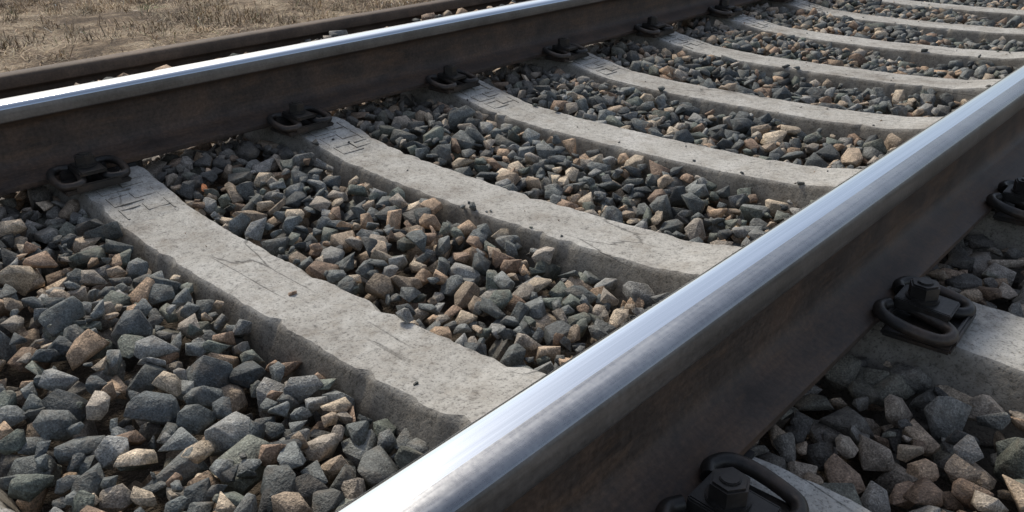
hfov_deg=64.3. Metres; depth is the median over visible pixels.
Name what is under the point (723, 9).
rail fastener
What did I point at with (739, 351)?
steel rail
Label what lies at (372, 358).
concrete sleeper
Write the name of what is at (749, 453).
rail pads
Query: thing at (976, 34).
concrete sleeper
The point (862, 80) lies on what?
concrete sleeper
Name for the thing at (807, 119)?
concrete sleeper
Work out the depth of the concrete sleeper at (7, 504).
1.01 m
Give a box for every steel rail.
[0,0,525,98]
[0,0,760,195]
[335,65,1023,511]
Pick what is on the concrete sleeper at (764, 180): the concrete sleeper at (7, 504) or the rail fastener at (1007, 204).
the rail fastener at (1007, 204)
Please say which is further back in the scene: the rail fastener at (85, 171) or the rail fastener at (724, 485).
the rail fastener at (85, 171)
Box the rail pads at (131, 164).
[107,14,709,169]
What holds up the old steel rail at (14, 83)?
on the ground at (84, 50)
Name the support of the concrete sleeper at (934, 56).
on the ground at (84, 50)
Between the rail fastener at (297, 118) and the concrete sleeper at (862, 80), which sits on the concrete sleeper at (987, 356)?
the rail fastener at (297, 118)
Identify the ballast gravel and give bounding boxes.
[0,0,1023,511]
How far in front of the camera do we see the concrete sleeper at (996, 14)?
3.96 m
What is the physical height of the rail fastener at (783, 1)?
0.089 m
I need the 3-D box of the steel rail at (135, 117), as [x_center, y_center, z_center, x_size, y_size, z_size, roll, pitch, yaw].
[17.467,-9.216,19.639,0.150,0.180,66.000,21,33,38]
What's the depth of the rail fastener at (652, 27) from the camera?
3.24 m
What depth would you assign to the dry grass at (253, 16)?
6.80 m
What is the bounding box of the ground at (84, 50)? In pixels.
[0,0,1018,511]
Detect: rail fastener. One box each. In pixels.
[46,151,131,196]
[266,101,333,136]
[425,64,479,93]
[542,37,588,62]
[634,16,674,37]
[655,452,808,511]
[707,0,742,17]
[768,0,793,2]
[873,276,976,354]
[986,177,1023,225]
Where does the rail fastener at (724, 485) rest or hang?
on the concrete sleeper at (372, 358)
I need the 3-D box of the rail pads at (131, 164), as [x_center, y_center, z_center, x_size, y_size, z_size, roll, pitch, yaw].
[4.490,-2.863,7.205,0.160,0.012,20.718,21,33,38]
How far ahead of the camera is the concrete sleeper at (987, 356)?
1.58 m
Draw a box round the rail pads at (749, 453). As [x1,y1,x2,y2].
[743,208,993,458]
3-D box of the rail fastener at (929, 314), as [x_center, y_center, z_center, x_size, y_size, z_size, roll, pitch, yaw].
[0.602,0.078,1.189,0.118,0.089,0.165,19,32,36]
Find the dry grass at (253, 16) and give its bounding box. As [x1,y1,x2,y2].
[0,0,434,72]
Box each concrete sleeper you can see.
[0,489,21,511]
[42,166,870,511]
[227,116,1023,481]
[359,80,1023,301]
[505,53,941,156]
[608,31,1000,114]
[694,14,1023,78]
[747,0,1023,45]
[809,0,1023,22]
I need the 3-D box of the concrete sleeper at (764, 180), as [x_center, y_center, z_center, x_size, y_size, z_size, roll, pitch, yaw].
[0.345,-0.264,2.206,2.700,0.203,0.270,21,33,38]
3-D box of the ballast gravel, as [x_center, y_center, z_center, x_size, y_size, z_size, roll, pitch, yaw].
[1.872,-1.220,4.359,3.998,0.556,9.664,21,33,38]
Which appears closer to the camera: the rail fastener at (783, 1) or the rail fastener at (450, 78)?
the rail fastener at (450, 78)
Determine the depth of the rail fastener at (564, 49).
2.88 m

